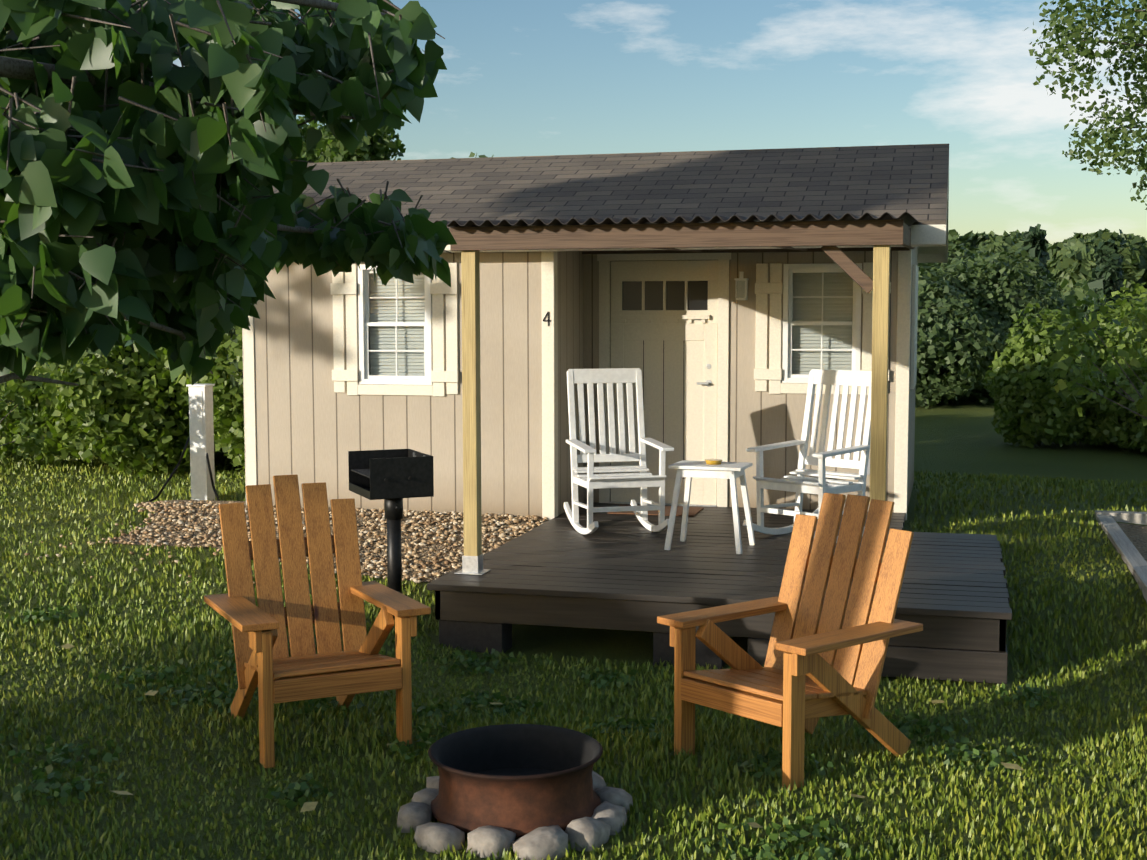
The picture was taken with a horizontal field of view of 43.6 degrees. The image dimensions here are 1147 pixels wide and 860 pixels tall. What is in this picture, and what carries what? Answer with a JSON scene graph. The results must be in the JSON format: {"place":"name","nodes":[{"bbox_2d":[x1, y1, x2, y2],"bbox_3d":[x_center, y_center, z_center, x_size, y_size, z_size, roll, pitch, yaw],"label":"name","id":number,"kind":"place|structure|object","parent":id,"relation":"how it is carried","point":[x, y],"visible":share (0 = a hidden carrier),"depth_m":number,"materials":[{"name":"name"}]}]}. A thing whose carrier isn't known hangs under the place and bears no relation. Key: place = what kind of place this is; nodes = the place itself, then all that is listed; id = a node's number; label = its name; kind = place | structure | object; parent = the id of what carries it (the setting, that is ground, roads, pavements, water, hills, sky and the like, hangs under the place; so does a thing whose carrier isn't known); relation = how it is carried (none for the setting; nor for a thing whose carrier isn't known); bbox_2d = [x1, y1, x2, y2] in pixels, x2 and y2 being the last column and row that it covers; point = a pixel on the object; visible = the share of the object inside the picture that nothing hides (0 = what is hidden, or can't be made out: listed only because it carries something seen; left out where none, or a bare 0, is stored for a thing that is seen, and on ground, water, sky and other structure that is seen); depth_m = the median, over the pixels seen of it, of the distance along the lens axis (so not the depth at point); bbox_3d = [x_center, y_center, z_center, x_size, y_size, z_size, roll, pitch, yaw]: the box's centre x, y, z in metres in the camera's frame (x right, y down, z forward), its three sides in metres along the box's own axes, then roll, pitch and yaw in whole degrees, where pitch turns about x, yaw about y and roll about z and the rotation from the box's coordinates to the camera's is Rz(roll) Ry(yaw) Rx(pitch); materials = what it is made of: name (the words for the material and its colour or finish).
{"place":"outdoors","nodes":[
{"label":"outdoors","id":0,"kind":"place"},
{"bbox_2d":[0,398,1146,859],"bbox_3d":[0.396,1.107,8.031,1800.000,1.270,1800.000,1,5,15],"label":"ground","id":1,"kind":"structure","parent":0,"point":[960,438],"depth_m":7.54,"materials":[{"name":"green plant"}]},
{"bbox_2d":[0,368,57,458],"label":"bush","id":2,"kind":"object","parent":1,"relation":"on","point":[22,438],"depth_m":12.33,"materials":[{"name":"green plant"}]},
{"bbox_2d":[0,326,244,477],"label":"hedge","id":3,"kind":"object","parent":1,"relation":"on","point":[86,427],"depth_m":16.05,"materials":[{"name":"green plant"}]},
{"bbox_2d":[143,437,219,505],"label":"cables","id":4,"kind":"object","parent":1,"relation":"on","point":[175,469],"visible":0.85,"depth_m":13.30,"materials":[{"name":"black rubber"}]},
{"bbox_2d":[186,384,214,500],"bbox_3d":[-3.475,0.121,13.413,0.200,1.100,0.180,1,5,15],"label":"electrical pedestal","id":5,"kind":"object","parent":1,"relation":"on","point":[201,428],"visible":0.94,"depth_m":13.35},
{"bbox_2d":[0,0,450,385],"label":"tree branches","id":6,"kind":"object","parent":1,"relation":"on","point":[14,68],"visible":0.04,"depth_m":3.36,"materials":[{"name":"brown plant"}]},
{"bbox_2d":[0,0,456,384],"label":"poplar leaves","id":7,"kind":"object","parent":6,"relation":"attached to","point":[177,285],"visible":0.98,"depth_m":3.32,"materials":[{"name":"green plant"}]},
{"bbox_2d":[19,152,493,423],"bbox_3d":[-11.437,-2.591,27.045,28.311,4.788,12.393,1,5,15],"label":"tree","id":8,"kind":"object","parent":1,"relation":"on","point":[472,154],"depth_m":22.68,"materials":[{"name":"green plant"}]},
{"bbox_2d":[24,500,548,594],"bbox_3d":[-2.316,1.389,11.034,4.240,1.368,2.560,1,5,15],"label":"gravel","id":9,"kind":"structure","parent":1,"relation":"on","point":[437,546],"depth_m":11.00,"materials":[{"name":"beige gravel"}]},
{"bbox_2d":[289,116,335,164],"bbox_3d":[-6.280,-4.565,36.414,2.383,6.825,3.135,5,7,46],"label":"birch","id":10,"kind":"object","parent":1,"relation":"on","point":[303,132],"depth_m":35.49,"materials":[{"name":"green plant"}]},
{"bbox_2d":[204,474,430,767],"bbox_3d":[-1.178,0.824,6.433,0.815,1.165,0.922,-2,5,-25],"label":"adirondack chair","id":11,"kind":"object","parent":1,"relation":"on","point":[267,666],"visible":0.98,"depth_m":6.58,"materials":[{"name":"brown wood"}]},
{"bbox_2d":[302,111,405,162],"bbox_3d":[-4.956,-4.308,32.659,3.052,6.898,3.137,1,5,15],"label":"tree","id":12,"kind":"object","parent":1,"relation":"on","point":[379,145],"depth_m":32.20,"materials":[{"name":"green plant"}]},
{"bbox_2d":[348,449,433,619],"bbox_3d":[-1.144,0.671,9.009,0.400,1.050,0.532,-2,5,-23],"label":"grill","id":13,"kind":"object","parent":1,"relation":"on","point":[392,478],"visible":0.94,"depth_m":8.86,"materials":[{"name":"black metal"}]},
{"bbox_2d":[397,771,632,859],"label":"fire pit stones","id":14,"kind":"object","parent":1,"relation":"on","point":[603,822],"visible":0.52,"depth_m":5.08,"materials":[{"name":"grey stone"}]},
{"bbox_2d":[428,724,602,836],"bbox_3d":[-0.217,1.309,5.398,0.656,0.228,0.656,1,5,15],"label":"fire ring","id":15,"kind":"object","parent":1,"relation":"on","point":[520,780],"visible":0.96,"depth_m":5.26,"materials":[{"name":"brown metal"}]},
{"bbox_2d":[0,604,1064,859],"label":"lawn weeds","id":16,"kind":"object","parent":1,"relation":"on","point":[474,662],"visible":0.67,"depth_m":6.48,"materials":[{"name":"green plant"}]},
{"bbox_2d":[61,643,1023,827],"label":"fallen leaves","id":17,"kind":"object","parent":1,"relation":"on","point":[308,806],"visible":0.9,"depth_m":5.56,"materials":[{"name":"brown plant"}]},
{"bbox_2d":[439,620,724,669],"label":"deck support blocks","id":18,"kind":"structure","parent":1,"relation":"on","point":[480,637],"depth_m":8.53,"materials":[{"name":"grey concrete"}]},
{"bbox_2d":[254,247,917,523],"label":"cabin walls","id":19,"kind":"structure","parent":1,"relation":"on","point":[312,426],"depth_m":11.62,"materials":[{"name":"beige wood"}]},
{"bbox_2d":[543,312,550,325],"bbox_3d":[-0.207,-0.863,11.121,0.067,0.113,0.004,1,5,15],"label":"number","id":20,"kind":"object","parent":19,"relation":"attached to","point":[548,320],"visible":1,"depth_m":11.12,"materials":[{"name":"black metal"}]},
{"bbox_2d":[242,249,917,522],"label":"exterior trim","id":21,"kind":"structure","parent":19,"relation":"attached to","point":[441,376],"depth_m":11.54,"materials":[{"name":"beige wood"}]},
{"bbox_2d":[358,263,861,384],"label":"vinyl window","id":22,"kind":"structure","parent":19,"relation":"attached to","point":[788,376],"depth_m":11.52,"materials":[{"name":"white plastic"}]},
{"bbox_2d":[369,272,852,375],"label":"window blinds","id":23,"kind":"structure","parent":22,"relation":"attached to","point":[830,342],"depth_m":11.58,"materials":[{"name":"white plastic"}]},
{"bbox_2d":[369,272,852,375],"bbox_3d":[0.295,-0.852,11.530,3.928,0.856,0.164,0,5,-1],"label":"window glass","id":24,"kind":"object","parent":22,"relation":"attached to","point":[424,308],"visible":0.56,"depth_m":11.53,"materials":[{"name":"glass"}]},
{"bbox_2d":[272,144,948,230],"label":"roof front","id":25,"kind":"structure","parent":19,"relation":"on","point":[895,181],"depth_m":11.63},
{"bbox_2d":[308,144,948,212],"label":"roof","id":26,"kind":"structure","parent":19,"relation":"on","point":[637,153],"depth_m":12.66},
{"bbox_2d":[611,260,717,504],"bbox_3d":[0.749,-0.389,11.917,0.902,2.021,0.068,1,5,15],"label":"door","id":27,"kind":"structure","parent":19,"relation":"attached to","point":[690,337],"depth_m":11.89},
{"bbox_2d":[622,281,707,309],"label":"door window panes","id":28,"kind":"structure","parent":27,"relation":"attached to","point":[675,295],"depth_m":11.86,"materials":[{"name":"glass"}]},
{"bbox_2d":[443,165,948,262],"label":"roof trim","id":29,"kind":"structure","parent":19,"relation":"on","point":[930,242],"depth_m":10.62,"materials":[{"name":"wood"}]},
{"bbox_2d":[734,272,747,299],"bbox_3d":[1.361,-1.166,11.606,0.100,0.230,0.130,1,5,15],"label":"lantern","id":30,"kind":"object","parent":19,"relation":"attached to","point":[741,291],"visible":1,"depth_m":11.63,"materials":[{"name":"plastic"}]},
{"bbox_2d":[867,459,869,474],"bbox_3d":[2.381,0.295,11.511,0.080,0.130,0.030,1,5,15],"label":"outlet","id":31,"kind":"object","parent":19,"relation":"attached to","point":[868,470],"depth_m":11.50,"materials":[{"name":"white plastic"}]},
{"bbox_2d":[427,502,1011,683],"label":"deck","id":32,"kind":"structure","parent":1,"relation":"on","point":[627,572],"depth_m":8.55,"materials":[{"name":"wood"}]},
{"bbox_2d":[455,364,716,574],"bbox_3d":[0.228,0.170,10.342,0.913,1.182,3.514,1,5,18],"label":"metal hardware","id":33,"kind":"object","parent":32,"relation":"on","point":[472,565],"visible":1,"depth_m":8.88,"materials":[{"name":"silver metal"}]},
{"bbox_2d":[564,368,673,533],"bbox_3d":[0.307,0.154,10.513,0.655,1.185,0.971,-1,5,-13],"label":"rocker","id":34,"kind":"object","parent":32,"relation":"on","point":[590,480],"visible":1,"depth_m":10.70,"materials":[{"name":"white wood"}]},
{"bbox_2d":[607,505,703,516],"bbox_3d":[0.669,0.650,11.594,0.700,0.010,0.480,1,5,15],"label":"doormat","id":35,"kind":"object","parent":32,"relation":"on","point":[693,511],"visible":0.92,"depth_m":11.49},
{"bbox_2d":[461,245,889,590],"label":"porch posts","id":36,"kind":"object","parent":32,"relation":"on","point":[471,378],"visible":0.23,"depth_m":8.74,"materials":[{"name":"beige wood"}]},
{"bbox_2d":[450,218,914,292],"bbox_3d":[0.963,-1.177,10.011,2.720,0.529,3.407,1,5,15],"label":"porch frame","id":37,"kind":"object","parent":32,"relation":"on","point":[829,237],"visible":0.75,"depth_m":8.35,"materials":[{"name":"brown wood"}]},
{"bbox_2d":[434,212,917,226],"bbox_3d":[0.815,-1.351,9.394,2.780,0.128,2.440,1,5,15],"label":"corrugated porch roofing","id":38,"kind":"object","parent":37,"relation":"on","point":[908,219],"visible":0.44,"depth_m":8.40,"materials":[{"name":"brown metal"}]},
{"bbox_2d":[664,460,754,553],"bbox_3d":[0.937,0.520,9.810,0.534,0.579,0.434,2,5,20],"label":"side table","id":39,"kind":"object","parent":32,"relation":"on","point":[689,470],"visible":0.96,"depth_m":9.71,"materials":[{"name":"white wood"}]},
{"bbox_2d":[705,459,721,464],"bbox_3d":[0.956,0.217,9.778,0.120,0.030,0.120,2,5,20],"label":"bowl","id":40,"kind":"object","parent":39,"relation":"on","point":[713,461],"visible":1,"depth_m":9.73,"materials":[{"name":"yellow ceramic"}]},
{"bbox_2d":[743,369,871,542],"bbox_3d":[1.730,0.177,10.210,0.655,1.185,0.971,5,7,45],"label":"rocker","id":41,"kind":"object","parent":32,"relation":"on","point":[800,484],"visible":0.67,"depth_m":10.28,"materials":[{"name":"white wood"}]},
{"bbox_2d":[657,493,922,789],"bbox_3d":[0.976,0.891,6.228,0.922,1.151,0.815,-4,6,-42],"label":"adirondack chair","id":42,"kind":"object","parent":1,"relation":"on","point":[812,671],"visible":0.94,"depth_m":6.22,"materials":[{"name":"brown wood"}]},
{"bbox_2d":[915,249,1076,408],"bbox_3d":[6.891,-1.844,26.591,4.888,3.009,5.059,1,5,15],"label":"shrub","id":43,"kind":"object","parent":1,"relation":"on","point":[963,295],"depth_m":25.59,"materials":[{"name":"green plant"}]},
{"bbox_2d":[918,234,1084,337],"bbox_3d":[3.746,-2.306,28.349,13.985,3.763,6.985,-2,5,-25],"label":"tree","id":44,"kind":"object","parent":1,"relation":"on","point":[960,248],"depth_m":30.68,"materials":[{"name":"green plant"}]},
{"bbox_2d":[918,228,1146,304],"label":"treeline","id":45,"kind":"object","parent":1,"relation":"on","point":[1072,260],"visible":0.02,"depth_m":170.24,"materials":[{"name":"green plant"}]},
{"bbox_2d":[1014,224,1058,291],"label":"bush","id":46,"kind":"object","parent":1,"relation":"on","point":[1035,244],"visible":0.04,"depth_m":44.09,"materials":[{"name":"green plant"}]},
{"bbox_2d":[937,275,1146,320],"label":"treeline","id":47,"kind":"object","parent":1,"relation":"on","point":[1081,307],"depth_m":63.97,"materials":[{"name":"green plant"}]},
{"bbox_2d":[981,279,1146,452],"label":"hedge","id":48,"kind":"object","parent":1,"relation":"on","point":[1097,423],"depth_m":18.74,"materials":[{"name":"green plant"}]},
{"bbox_2d":[1025,0,1146,209],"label":"tree","id":49,"kind":"object","parent":1,"relation":"on","point":[1070,33],"depth_m":23.18,"materials":[{"name":"green plant"}]},
{"bbox_2d":[1095,510,1146,601],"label":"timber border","id":50,"kind":"object","parent":1,"relation":"on","point":[1133,559],"visible":0.65,"depth_m":10.94,"materials":[{"name":"grey wood"}]},
{"bbox_2d":[1117,523,1146,561],"bbox_3d":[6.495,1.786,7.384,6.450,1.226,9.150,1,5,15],"label":"gravel","id":51,"kind":"structure","parent":1,"relation":"on","point":[1136,535],"depth_m":11.45,"materials":[{"name":"grey gravel"}]},
{"bbox_2d":[369,299,805,509],"bbox_3d":[0.312,-0.540,12.901,5.100,2.270,3.390,1,5,15],"label":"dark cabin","id":52,"kind":"object","parent":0,"point":[643,388],"visible":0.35,"depth_m":11.92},
{"bbox_2d":[151,0,1146,244],"label":"sky","id":53,"kind":"structure","parent":0,"point":[521,77],"materials":[{"name":"blue"}]},
{"bbox_2d":[1042,279,1146,425],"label":"bush","id":54,"kind":"object","parent":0,"point":[1062,368],"depth_m":12.21,"materials":[{"name":"green plant"}]},
{"bbox_2d":[1077,239,1132,339],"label":"bush","id":55,"kind":"object","parent":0,"point":[1107,276],"visible":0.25,"depth_m":47.26,"materials":[{"name":"green plant"}]}
]}

